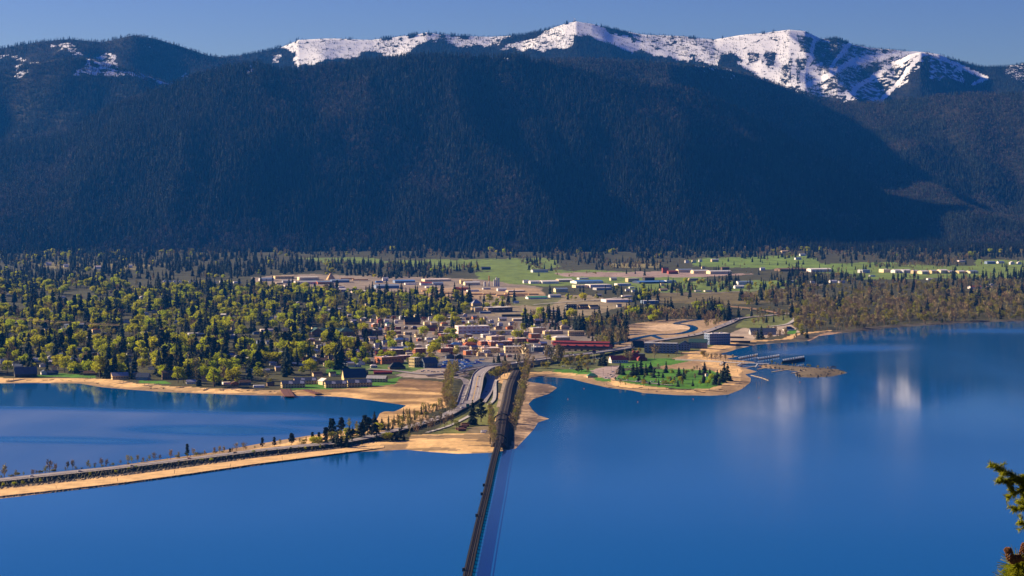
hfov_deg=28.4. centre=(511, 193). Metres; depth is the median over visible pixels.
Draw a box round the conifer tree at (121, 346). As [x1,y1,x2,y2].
[118,337,124,354]
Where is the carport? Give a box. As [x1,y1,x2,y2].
[730,340,749,342]
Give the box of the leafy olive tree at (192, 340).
[187,338,194,345]
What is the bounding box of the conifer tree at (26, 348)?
[21,333,36,363]
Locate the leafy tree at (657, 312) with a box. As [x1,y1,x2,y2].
[652,308,664,319]
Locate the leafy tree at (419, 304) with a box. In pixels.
[416,301,428,308]
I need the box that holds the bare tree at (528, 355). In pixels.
[524,347,530,358]
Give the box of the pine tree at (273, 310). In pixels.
[270,304,276,317]
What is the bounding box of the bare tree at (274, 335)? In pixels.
[271,332,276,342]
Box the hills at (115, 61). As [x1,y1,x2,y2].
[0,35,279,83]
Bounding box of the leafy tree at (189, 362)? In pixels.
[182,358,199,371]
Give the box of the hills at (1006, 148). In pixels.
[536,59,1023,242]
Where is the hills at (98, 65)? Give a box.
[0,59,168,143]
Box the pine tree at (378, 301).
[376,296,380,309]
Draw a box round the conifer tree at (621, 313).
[616,308,623,326]
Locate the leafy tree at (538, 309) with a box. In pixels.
[536,307,544,314]
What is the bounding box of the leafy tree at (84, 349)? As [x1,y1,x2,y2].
[79,347,93,358]
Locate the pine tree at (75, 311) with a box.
[72,307,77,318]
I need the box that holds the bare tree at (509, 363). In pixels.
[505,361,512,374]
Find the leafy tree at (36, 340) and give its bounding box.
[29,335,41,344]
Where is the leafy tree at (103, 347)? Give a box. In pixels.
[99,342,113,355]
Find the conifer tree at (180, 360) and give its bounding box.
[176,348,185,370]
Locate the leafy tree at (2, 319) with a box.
[0,314,10,321]
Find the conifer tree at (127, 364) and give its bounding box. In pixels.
[124,355,130,373]
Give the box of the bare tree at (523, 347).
[519,339,528,359]
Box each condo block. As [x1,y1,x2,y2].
[644,342,677,352]
[678,341,689,350]
[688,339,707,347]
[704,332,729,344]
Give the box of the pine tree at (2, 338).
[0,333,8,358]
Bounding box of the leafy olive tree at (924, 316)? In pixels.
[920,314,929,323]
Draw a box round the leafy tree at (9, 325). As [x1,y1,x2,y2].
[4,321,13,328]
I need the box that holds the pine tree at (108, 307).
[104,300,112,313]
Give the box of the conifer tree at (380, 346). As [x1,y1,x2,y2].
[377,340,382,353]
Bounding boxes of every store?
[375,355,403,363]
[483,306,512,311]
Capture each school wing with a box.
[309,327,322,336]
[320,328,341,330]
[338,327,353,335]
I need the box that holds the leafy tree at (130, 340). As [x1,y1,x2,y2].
[126,336,135,351]
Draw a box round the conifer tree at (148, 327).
[147,321,151,331]
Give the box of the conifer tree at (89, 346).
[85,337,92,351]
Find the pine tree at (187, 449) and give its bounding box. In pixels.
[184,444,189,454]
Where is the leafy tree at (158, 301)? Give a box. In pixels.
[153,297,163,307]
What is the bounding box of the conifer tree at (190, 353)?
[186,342,194,369]
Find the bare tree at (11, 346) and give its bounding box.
[8,341,13,350]
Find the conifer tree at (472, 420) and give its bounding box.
[467,400,478,425]
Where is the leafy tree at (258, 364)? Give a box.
[253,362,262,369]
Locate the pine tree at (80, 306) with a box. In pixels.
[76,300,84,317]
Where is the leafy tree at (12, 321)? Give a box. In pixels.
[6,318,16,325]
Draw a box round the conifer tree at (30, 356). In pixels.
[26,347,34,366]
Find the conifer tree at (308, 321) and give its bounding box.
[306,307,312,326]
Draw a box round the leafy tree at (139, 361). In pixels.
[137,357,147,365]
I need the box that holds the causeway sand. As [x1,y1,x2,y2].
[0,445,383,495]
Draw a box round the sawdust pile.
[326,273,334,279]
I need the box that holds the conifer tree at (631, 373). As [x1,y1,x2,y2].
[629,364,636,376]
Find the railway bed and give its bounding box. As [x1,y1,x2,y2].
[491,370,520,446]
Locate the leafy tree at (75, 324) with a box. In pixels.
[68,321,81,332]
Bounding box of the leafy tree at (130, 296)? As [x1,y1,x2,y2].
[122,294,135,303]
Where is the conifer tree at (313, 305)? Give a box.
[312,294,316,313]
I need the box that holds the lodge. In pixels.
[420,357,437,367]
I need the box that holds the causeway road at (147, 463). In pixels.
[0,434,381,480]
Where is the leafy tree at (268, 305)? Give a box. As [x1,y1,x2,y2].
[266,300,279,308]
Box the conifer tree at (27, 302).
[24,291,29,307]
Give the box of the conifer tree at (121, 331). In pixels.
[119,322,124,337]
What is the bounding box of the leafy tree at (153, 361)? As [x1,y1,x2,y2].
[151,355,165,365]
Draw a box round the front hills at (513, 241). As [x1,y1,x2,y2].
[0,58,883,252]
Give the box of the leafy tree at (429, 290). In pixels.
[425,285,437,293]
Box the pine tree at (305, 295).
[302,292,308,306]
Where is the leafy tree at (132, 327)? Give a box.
[126,323,140,331]
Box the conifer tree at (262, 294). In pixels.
[260,287,264,300]
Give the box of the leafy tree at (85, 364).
[81,359,93,370]
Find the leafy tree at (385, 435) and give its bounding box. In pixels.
[381,432,391,440]
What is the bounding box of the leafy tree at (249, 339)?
[246,337,255,345]
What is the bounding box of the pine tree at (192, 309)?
[189,305,195,315]
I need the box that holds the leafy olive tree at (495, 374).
[491,368,501,376]
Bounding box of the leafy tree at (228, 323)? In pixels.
[221,319,232,328]
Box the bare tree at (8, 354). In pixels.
[4,349,11,360]
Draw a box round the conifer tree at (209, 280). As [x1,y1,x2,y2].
[207,273,212,287]
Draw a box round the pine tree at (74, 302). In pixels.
[69,295,76,305]
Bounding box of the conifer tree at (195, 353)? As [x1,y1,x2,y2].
[193,347,199,374]
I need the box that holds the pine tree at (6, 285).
[4,283,9,291]
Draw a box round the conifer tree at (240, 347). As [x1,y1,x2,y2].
[237,338,241,353]
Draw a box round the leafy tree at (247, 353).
[240,349,251,368]
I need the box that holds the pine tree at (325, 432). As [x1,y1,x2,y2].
[322,427,328,439]
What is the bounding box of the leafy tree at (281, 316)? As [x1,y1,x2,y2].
[276,313,288,323]
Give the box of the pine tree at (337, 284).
[335,280,339,290]
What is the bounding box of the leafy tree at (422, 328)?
[418,326,428,333]
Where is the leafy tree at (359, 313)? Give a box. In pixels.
[353,310,364,320]
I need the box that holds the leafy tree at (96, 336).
[92,334,100,342]
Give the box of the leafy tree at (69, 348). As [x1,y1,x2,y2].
[66,346,72,357]
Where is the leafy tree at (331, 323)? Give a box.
[326,321,335,327]
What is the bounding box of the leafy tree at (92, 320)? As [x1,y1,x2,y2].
[88,318,97,328]
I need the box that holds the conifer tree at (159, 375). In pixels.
[157,356,161,376]
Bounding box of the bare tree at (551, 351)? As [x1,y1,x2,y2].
[548,345,556,363]
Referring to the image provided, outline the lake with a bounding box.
[0,321,1023,575]
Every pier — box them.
[280,387,294,396]
[301,389,321,393]
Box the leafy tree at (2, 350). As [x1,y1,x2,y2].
[0,347,6,358]
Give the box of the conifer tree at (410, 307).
[408,299,413,316]
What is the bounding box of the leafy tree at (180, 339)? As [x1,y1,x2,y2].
[172,334,184,344]
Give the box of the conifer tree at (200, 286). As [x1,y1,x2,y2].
[198,277,202,293]
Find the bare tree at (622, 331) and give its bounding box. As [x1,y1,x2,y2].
[620,327,626,337]
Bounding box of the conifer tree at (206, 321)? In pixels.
[202,311,209,331]
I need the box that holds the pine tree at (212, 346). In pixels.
[209,343,216,356]
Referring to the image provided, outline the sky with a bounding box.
[0,0,1023,66]
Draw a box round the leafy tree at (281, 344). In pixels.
[276,340,289,349]
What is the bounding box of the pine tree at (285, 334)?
[282,331,288,340]
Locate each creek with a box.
[614,318,710,343]
[649,335,669,340]
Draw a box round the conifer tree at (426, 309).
[424,298,428,316]
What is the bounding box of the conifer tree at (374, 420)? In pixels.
[368,411,378,429]
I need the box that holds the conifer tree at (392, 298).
[390,290,394,305]
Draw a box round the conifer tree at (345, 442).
[343,433,350,447]
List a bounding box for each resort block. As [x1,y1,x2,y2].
[280,380,305,387]
[293,377,316,383]
[318,378,329,384]
[324,380,347,387]
[347,379,372,386]
[366,375,387,381]
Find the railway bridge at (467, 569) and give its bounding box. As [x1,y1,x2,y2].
[462,443,500,575]
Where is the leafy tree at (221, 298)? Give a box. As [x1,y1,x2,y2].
[216,295,224,302]
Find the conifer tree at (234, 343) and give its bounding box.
[232,330,238,348]
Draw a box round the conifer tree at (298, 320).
[296,311,300,326]
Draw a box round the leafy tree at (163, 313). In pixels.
[157,310,167,318]
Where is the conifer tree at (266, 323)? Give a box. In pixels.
[264,314,270,328]
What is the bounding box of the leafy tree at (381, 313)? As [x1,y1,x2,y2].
[375,308,387,317]
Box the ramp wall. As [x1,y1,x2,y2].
[462,379,470,402]
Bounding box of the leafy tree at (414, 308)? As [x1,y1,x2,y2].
[411,305,420,312]
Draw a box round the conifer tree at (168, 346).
[167,337,171,353]
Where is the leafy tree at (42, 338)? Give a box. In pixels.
[30,334,46,345]
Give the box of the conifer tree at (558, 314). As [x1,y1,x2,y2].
[554,307,560,321]
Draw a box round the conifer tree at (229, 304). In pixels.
[225,293,233,314]
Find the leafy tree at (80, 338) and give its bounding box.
[73,331,86,346]
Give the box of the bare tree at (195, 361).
[191,354,200,376]
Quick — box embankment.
[0,436,382,486]
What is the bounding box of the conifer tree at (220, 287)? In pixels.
[218,278,222,295]
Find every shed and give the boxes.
[258,278,273,280]
[273,276,293,278]
[293,281,316,283]
[297,277,318,280]
[316,281,331,283]
[330,279,348,282]
[374,284,398,288]
[392,280,414,282]
[420,282,431,284]
[421,279,450,281]
[432,282,442,284]
[459,279,472,283]
[463,281,479,284]
[496,288,506,290]
[506,290,524,291]
[525,296,547,298]
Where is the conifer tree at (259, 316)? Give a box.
[257,308,263,324]
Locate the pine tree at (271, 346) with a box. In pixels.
[268,339,273,353]
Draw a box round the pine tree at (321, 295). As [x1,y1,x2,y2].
[318,288,324,298]
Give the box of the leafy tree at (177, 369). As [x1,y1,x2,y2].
[171,366,184,382]
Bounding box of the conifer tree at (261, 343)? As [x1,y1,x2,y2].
[259,332,265,352]
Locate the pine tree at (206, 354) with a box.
[202,351,209,362]
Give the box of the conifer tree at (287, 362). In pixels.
[281,345,291,374]
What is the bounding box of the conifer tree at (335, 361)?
[331,345,338,369]
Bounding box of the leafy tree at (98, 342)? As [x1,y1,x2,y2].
[91,336,111,350]
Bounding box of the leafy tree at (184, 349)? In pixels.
[181,345,189,353]
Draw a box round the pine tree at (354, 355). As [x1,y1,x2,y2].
[351,346,356,359]
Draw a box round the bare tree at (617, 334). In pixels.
[613,330,619,340]
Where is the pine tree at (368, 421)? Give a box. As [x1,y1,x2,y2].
[363,417,372,431]
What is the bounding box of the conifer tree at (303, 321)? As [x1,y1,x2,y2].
[299,312,307,337]
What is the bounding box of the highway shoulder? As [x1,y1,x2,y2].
[375,399,478,436]
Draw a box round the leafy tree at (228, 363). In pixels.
[218,358,234,379]
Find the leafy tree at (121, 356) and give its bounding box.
[117,352,129,360]
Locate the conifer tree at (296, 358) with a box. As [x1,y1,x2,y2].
[294,347,298,363]
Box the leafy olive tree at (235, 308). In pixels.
[230,307,239,315]
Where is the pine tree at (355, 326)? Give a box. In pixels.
[354,323,358,336]
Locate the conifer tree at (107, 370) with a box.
[103,357,110,378]
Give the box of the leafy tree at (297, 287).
[294,285,302,292]
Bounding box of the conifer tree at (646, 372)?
[643,365,648,375]
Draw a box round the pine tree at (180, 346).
[178,344,183,356]
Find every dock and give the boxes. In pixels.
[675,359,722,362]
[728,360,768,364]
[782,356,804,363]
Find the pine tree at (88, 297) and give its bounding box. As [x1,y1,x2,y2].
[85,292,90,301]
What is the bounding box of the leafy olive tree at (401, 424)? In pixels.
[398,422,405,427]
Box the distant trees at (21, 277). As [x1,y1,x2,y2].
[0,237,1023,381]
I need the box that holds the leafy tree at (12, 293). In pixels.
[9,288,20,295]
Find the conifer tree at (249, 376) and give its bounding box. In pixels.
[244,359,253,380]
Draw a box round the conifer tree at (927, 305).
[924,298,929,310]
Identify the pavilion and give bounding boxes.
[387,362,405,369]
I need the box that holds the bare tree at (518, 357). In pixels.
[516,353,521,363]
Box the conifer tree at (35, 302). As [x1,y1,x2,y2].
[33,294,37,308]
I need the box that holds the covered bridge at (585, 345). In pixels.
[552,340,610,350]
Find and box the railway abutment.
[491,443,507,447]
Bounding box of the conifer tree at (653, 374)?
[650,369,657,377]
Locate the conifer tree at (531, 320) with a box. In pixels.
[528,310,534,325]
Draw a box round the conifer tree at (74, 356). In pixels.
[68,347,79,373]
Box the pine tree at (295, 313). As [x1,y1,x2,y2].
[291,308,296,320]
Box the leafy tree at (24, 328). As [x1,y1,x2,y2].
[15,324,28,333]
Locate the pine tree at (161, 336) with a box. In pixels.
[155,329,166,348]
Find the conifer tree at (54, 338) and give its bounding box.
[50,330,61,352]
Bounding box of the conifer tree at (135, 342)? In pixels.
[131,332,138,353]
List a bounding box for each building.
[64,324,86,328]
[92,329,100,332]
[312,371,322,376]
[362,328,371,334]
[371,330,382,334]
[373,370,391,373]
[389,349,405,354]
[390,346,410,351]
[394,337,405,342]
[400,354,412,358]
[409,357,420,366]
[412,348,425,353]
[425,325,437,330]
[438,347,453,351]
[445,354,454,358]
[451,342,461,346]
[454,345,468,350]
[455,325,489,333]
[455,354,462,358]
[463,342,476,345]
[463,349,476,354]
[469,345,477,349]
[470,299,481,305]
[477,340,492,345]
[478,347,499,351]
[480,267,490,269]
[480,311,490,313]
[481,334,491,337]
[486,335,504,340]
[487,340,512,345]
[489,331,511,334]
[498,317,506,320]
[501,314,522,316]
[504,345,521,352]
[508,337,527,342]
[512,318,528,320]
[522,344,530,353]
[526,338,539,342]
[528,327,545,332]
[528,333,540,337]
[531,269,547,272]
[531,346,544,351]
[542,330,562,333]
[551,335,569,340]
[559,325,568,329]
[565,304,576,308]
[568,331,583,335]
[577,304,587,308]
[588,305,598,308]
[662,267,668,272]
[667,270,677,273]
[675,269,692,272]
[690,270,706,273]
[706,270,731,273]
[733,285,743,288]
[736,281,752,284]
[748,328,775,334]
[774,268,805,270]
[806,268,831,271]
[984,261,995,263]
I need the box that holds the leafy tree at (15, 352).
[12,349,22,360]
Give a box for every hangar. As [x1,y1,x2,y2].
[528,280,539,283]
[540,280,558,283]
[555,279,572,281]
[570,280,602,283]
[572,285,588,287]
[585,284,611,287]
[593,287,611,289]
[614,283,630,285]
[625,278,638,281]
[632,280,666,283]
[642,277,654,280]
[858,269,869,272]
[879,269,890,272]
[891,269,900,272]
[900,269,910,272]
[917,270,928,273]
[928,270,936,273]
[937,269,946,273]
[955,270,964,273]
[965,270,977,273]
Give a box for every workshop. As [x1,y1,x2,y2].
[548,294,560,297]
[553,288,567,291]
[601,298,631,301]
[640,300,658,303]
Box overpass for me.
[466,347,633,399]
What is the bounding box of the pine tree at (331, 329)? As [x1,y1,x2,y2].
[326,325,337,340]
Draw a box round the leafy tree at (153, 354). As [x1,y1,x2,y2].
[149,350,160,358]
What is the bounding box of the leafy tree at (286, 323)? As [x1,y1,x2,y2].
[285,319,296,330]
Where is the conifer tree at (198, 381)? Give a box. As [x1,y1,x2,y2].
[196,369,201,385]
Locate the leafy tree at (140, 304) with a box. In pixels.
[132,300,145,309]
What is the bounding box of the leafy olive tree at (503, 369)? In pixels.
[495,366,506,377]
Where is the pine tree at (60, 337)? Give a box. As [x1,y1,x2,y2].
[56,332,67,350]
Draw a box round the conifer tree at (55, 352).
[51,339,58,355]
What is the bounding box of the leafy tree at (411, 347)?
[403,341,415,352]
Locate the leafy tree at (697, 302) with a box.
[691,300,702,306]
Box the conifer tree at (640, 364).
[637,359,644,372]
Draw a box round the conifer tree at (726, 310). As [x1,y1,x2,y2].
[725,300,732,319]
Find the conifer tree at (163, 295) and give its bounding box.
[161,289,164,303]
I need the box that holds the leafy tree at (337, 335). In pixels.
[332,332,343,342]
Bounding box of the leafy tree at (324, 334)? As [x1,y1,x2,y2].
[321,330,328,340]
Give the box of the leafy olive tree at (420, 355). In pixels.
[415,352,425,357]
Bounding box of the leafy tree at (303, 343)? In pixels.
[297,340,307,353]
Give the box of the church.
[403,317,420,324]
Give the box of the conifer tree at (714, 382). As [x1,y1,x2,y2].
[711,374,717,384]
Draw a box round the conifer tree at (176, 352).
[174,344,179,357]
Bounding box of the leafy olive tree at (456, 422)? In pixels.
[453,420,460,426]
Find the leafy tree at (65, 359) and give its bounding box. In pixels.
[57,356,70,372]
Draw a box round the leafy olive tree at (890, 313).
[887,311,894,320]
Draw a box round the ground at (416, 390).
[0,250,1023,498]
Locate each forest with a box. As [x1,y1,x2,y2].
[0,33,275,82]
[0,49,1023,253]
[0,55,170,143]
[223,20,1023,99]
[535,55,1023,243]
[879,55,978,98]
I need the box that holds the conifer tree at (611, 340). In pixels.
[610,331,613,346]
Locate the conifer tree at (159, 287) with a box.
[156,277,162,295]
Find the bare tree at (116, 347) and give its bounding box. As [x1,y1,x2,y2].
[114,345,118,358]
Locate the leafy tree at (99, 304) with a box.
[94,300,102,308]
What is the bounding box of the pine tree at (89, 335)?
[86,329,92,345]
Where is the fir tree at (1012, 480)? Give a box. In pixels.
[986,460,1023,532]
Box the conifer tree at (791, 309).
[789,301,794,317]
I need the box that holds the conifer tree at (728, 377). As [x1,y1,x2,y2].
[723,364,733,381]
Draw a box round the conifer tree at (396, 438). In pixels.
[394,432,399,440]
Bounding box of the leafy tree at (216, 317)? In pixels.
[211,315,222,319]
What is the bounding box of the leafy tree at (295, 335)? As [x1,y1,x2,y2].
[292,333,302,342]
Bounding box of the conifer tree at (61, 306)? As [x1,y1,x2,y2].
[59,296,63,315]
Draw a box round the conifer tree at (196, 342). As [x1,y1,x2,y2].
[192,332,199,351]
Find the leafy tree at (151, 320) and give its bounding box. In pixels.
[144,317,156,326]
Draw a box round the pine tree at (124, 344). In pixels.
[123,338,127,352]
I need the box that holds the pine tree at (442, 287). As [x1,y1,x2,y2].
[439,284,445,296]
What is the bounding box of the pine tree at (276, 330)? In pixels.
[270,327,279,338]
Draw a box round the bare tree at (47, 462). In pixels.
[46,460,54,472]
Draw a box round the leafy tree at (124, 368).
[116,363,127,371]
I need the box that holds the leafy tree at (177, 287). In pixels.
[171,285,180,290]
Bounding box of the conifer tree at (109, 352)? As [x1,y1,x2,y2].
[105,337,111,359]
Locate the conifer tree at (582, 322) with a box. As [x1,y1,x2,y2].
[580,310,586,330]
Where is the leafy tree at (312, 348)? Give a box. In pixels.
[303,344,314,354]
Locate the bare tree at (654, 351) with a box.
[649,344,659,358]
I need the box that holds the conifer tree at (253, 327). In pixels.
[252,318,256,332]
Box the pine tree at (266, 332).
[263,327,269,340]
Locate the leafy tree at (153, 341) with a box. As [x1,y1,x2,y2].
[148,338,157,349]
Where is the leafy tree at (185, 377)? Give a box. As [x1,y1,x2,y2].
[178,371,187,382]
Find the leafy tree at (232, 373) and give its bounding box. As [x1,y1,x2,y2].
[225,368,240,380]
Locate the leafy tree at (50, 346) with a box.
[45,343,54,351]
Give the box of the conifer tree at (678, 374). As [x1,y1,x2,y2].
[676,368,680,376]
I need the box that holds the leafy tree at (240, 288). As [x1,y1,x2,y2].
[236,285,245,291]
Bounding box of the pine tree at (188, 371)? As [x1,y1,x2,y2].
[185,364,191,379]
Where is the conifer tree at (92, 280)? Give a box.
[89,272,94,285]
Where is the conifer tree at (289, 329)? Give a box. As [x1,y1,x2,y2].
[286,320,293,339]
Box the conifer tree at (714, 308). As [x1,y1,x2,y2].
[712,299,716,316]
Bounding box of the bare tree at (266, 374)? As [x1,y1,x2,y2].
[264,371,269,381]
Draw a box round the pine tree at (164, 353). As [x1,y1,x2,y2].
[161,345,168,364]
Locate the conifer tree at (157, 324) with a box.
[154,311,161,333]
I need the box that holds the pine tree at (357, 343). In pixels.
[354,336,360,348]
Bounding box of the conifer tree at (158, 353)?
[152,347,163,375]
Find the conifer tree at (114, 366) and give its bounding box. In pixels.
[109,349,118,377]
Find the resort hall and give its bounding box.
[341,368,365,379]
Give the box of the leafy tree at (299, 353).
[292,347,303,360]
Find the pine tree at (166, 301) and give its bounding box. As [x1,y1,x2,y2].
[163,295,169,309]
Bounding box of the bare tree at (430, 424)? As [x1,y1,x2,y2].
[428,419,433,428]
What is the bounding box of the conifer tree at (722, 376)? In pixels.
[719,369,725,382]
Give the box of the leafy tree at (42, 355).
[38,353,48,362]
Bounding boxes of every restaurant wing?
[608,355,627,362]
[626,353,638,359]
[636,356,646,360]
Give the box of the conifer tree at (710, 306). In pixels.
[707,298,713,317]
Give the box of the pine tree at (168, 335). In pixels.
[160,332,171,347]
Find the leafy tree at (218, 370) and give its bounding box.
[206,368,223,386]
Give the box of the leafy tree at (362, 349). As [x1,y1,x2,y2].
[357,346,369,357]
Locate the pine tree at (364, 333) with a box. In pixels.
[362,328,368,342]
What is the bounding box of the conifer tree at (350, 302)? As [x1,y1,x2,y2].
[346,290,354,312]
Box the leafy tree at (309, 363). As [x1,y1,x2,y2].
[302,358,317,373]
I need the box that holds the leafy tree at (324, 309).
[320,306,328,313]
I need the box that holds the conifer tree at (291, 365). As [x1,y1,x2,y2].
[289,354,293,373]
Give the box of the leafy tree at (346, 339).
[340,336,354,348]
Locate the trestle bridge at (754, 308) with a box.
[730,306,778,312]
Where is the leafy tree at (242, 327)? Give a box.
[238,324,249,332]
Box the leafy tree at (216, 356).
[212,352,226,365]
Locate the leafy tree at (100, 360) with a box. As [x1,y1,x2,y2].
[92,355,105,377]
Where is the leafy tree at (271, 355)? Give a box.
[266,351,278,361]
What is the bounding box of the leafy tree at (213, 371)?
[206,368,220,386]
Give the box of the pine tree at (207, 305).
[205,297,209,311]
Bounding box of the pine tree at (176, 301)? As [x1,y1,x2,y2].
[173,293,180,308]
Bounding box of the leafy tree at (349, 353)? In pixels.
[345,350,357,357]
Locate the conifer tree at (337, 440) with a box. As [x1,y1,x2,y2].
[334,430,340,445]
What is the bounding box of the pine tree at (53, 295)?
[50,292,55,307]
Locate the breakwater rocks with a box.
[761,363,843,376]
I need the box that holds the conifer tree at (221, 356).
[217,348,223,366]
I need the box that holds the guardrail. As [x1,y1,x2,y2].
[6,435,380,479]
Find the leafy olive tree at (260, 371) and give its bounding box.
[256,368,265,376]
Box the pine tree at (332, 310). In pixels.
[327,307,335,320]
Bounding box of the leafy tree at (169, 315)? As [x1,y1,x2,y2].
[161,312,172,320]
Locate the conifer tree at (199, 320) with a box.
[196,308,202,330]
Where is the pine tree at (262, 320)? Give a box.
[260,314,264,325]
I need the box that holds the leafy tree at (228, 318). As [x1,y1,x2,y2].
[222,315,236,322]
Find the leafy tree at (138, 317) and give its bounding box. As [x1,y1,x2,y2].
[130,314,144,323]
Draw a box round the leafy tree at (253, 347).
[250,344,260,354]
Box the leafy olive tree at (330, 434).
[328,431,335,441]
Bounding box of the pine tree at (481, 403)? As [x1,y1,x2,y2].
[476,398,487,421]
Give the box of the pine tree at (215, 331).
[212,328,218,340]
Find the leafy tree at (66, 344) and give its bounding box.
[61,336,69,350]
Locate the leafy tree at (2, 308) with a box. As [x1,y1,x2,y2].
[0,305,6,313]
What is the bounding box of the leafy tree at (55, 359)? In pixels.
[50,354,63,368]
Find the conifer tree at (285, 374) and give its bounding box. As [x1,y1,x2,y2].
[282,357,287,376]
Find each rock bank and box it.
[0,439,383,488]
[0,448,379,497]
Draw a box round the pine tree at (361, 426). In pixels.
[355,422,365,437]
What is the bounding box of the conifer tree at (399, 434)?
[398,427,401,438]
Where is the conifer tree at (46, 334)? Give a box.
[44,329,49,346]
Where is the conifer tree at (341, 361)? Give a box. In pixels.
[336,339,348,369]
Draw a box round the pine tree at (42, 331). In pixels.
[40,329,44,345]
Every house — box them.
[13,366,36,377]
[40,370,46,374]
[47,370,58,374]
[83,371,97,374]
[110,372,128,379]
[136,373,150,379]
[161,370,172,379]
[186,379,195,383]
[200,376,208,381]
[231,381,238,385]
[238,380,250,385]
[253,385,264,387]
[266,381,274,385]
[269,361,276,365]
[275,366,281,370]
[313,358,326,363]
[347,363,355,366]
[631,341,643,347]
[783,326,794,330]
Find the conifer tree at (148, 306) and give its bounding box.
[146,292,152,310]
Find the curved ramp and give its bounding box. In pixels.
[436,376,468,404]
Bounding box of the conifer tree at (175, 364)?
[173,353,177,366]
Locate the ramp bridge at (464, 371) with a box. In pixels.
[426,363,500,375]
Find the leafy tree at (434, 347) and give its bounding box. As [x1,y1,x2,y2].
[426,342,441,351]
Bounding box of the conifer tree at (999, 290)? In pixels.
[995,282,1001,300]
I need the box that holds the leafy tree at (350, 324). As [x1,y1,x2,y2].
[342,321,354,329]
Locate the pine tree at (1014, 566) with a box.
[993,542,1023,575]
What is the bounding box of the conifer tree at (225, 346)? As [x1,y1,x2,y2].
[219,334,231,359]
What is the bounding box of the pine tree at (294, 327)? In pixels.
[291,322,298,334]
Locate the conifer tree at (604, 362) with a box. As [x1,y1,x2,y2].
[601,353,607,365]
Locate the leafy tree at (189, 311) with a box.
[186,305,197,314]
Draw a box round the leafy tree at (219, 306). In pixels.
[217,303,222,314]
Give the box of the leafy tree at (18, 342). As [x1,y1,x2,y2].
[5,336,21,348]
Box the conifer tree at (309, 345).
[305,340,312,360]
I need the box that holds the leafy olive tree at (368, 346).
[365,343,373,351]
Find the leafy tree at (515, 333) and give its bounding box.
[511,328,523,337]
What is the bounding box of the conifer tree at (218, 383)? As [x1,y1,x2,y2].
[213,365,221,385]
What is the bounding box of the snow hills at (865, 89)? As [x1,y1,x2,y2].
[235,22,1023,104]
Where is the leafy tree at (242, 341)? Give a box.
[235,336,248,347]
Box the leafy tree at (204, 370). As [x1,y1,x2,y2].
[198,364,210,375]
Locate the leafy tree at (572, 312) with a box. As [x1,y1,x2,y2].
[566,308,577,319]
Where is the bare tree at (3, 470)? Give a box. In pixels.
[1,463,7,477]
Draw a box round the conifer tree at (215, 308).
[213,300,218,314]
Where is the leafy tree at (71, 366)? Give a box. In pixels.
[67,362,81,373]
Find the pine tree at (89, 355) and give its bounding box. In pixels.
[86,350,93,370]
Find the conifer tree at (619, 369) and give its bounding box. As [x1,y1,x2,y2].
[617,362,621,374]
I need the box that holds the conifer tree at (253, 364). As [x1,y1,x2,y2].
[250,355,255,370]
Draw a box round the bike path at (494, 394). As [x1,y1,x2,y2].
[489,380,496,402]
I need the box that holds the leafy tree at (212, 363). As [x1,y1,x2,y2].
[207,360,216,367]
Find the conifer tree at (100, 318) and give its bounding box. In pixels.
[98,310,103,326]
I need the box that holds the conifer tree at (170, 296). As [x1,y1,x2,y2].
[167,288,171,301]
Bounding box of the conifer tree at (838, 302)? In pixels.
[836,294,841,310]
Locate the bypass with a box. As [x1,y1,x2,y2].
[624,310,827,346]
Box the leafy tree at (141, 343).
[134,340,149,353]
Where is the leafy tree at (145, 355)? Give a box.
[140,353,148,367]
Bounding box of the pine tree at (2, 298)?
[1,294,4,302]
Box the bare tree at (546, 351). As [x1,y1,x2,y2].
[543,343,550,361]
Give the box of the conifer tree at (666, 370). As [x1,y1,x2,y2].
[663,361,668,372]
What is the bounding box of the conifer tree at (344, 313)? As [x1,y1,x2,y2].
[342,305,346,316]
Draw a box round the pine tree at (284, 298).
[280,295,287,306]
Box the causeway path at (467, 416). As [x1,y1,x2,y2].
[427,415,469,431]
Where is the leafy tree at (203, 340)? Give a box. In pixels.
[197,337,206,349]
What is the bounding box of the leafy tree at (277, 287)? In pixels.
[271,285,283,291]
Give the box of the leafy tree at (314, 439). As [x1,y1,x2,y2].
[309,435,321,442]
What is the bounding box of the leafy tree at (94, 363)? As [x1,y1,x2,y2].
[90,361,106,372]
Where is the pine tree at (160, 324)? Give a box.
[158,321,163,329]
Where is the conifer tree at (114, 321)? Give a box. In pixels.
[109,311,117,333]
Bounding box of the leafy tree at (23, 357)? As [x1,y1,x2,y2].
[18,353,27,365]
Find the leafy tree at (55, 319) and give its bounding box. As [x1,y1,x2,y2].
[50,317,60,326]
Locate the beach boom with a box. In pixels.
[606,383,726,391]
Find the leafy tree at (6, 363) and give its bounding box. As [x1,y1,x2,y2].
[1,360,12,374]
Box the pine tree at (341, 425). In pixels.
[336,417,345,433]
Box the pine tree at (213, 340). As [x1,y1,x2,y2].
[209,337,219,356]
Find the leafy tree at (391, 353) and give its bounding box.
[384,349,396,355]
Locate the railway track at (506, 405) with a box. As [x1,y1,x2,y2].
[497,371,517,441]
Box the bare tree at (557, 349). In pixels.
[554,343,561,356]
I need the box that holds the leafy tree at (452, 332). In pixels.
[448,328,458,341]
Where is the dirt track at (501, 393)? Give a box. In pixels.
[497,380,506,406]
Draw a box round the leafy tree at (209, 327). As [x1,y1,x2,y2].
[205,324,219,332]
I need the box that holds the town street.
[371,369,468,373]
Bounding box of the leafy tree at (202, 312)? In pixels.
[194,309,209,316]
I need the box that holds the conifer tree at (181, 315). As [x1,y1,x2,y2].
[178,303,184,326]
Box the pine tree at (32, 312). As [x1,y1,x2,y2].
[28,309,35,318]
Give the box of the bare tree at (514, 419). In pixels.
[511,416,516,425]
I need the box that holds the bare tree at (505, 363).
[501,360,507,376]
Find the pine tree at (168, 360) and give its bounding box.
[164,356,172,370]
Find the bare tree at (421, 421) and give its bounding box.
[418,417,424,429]

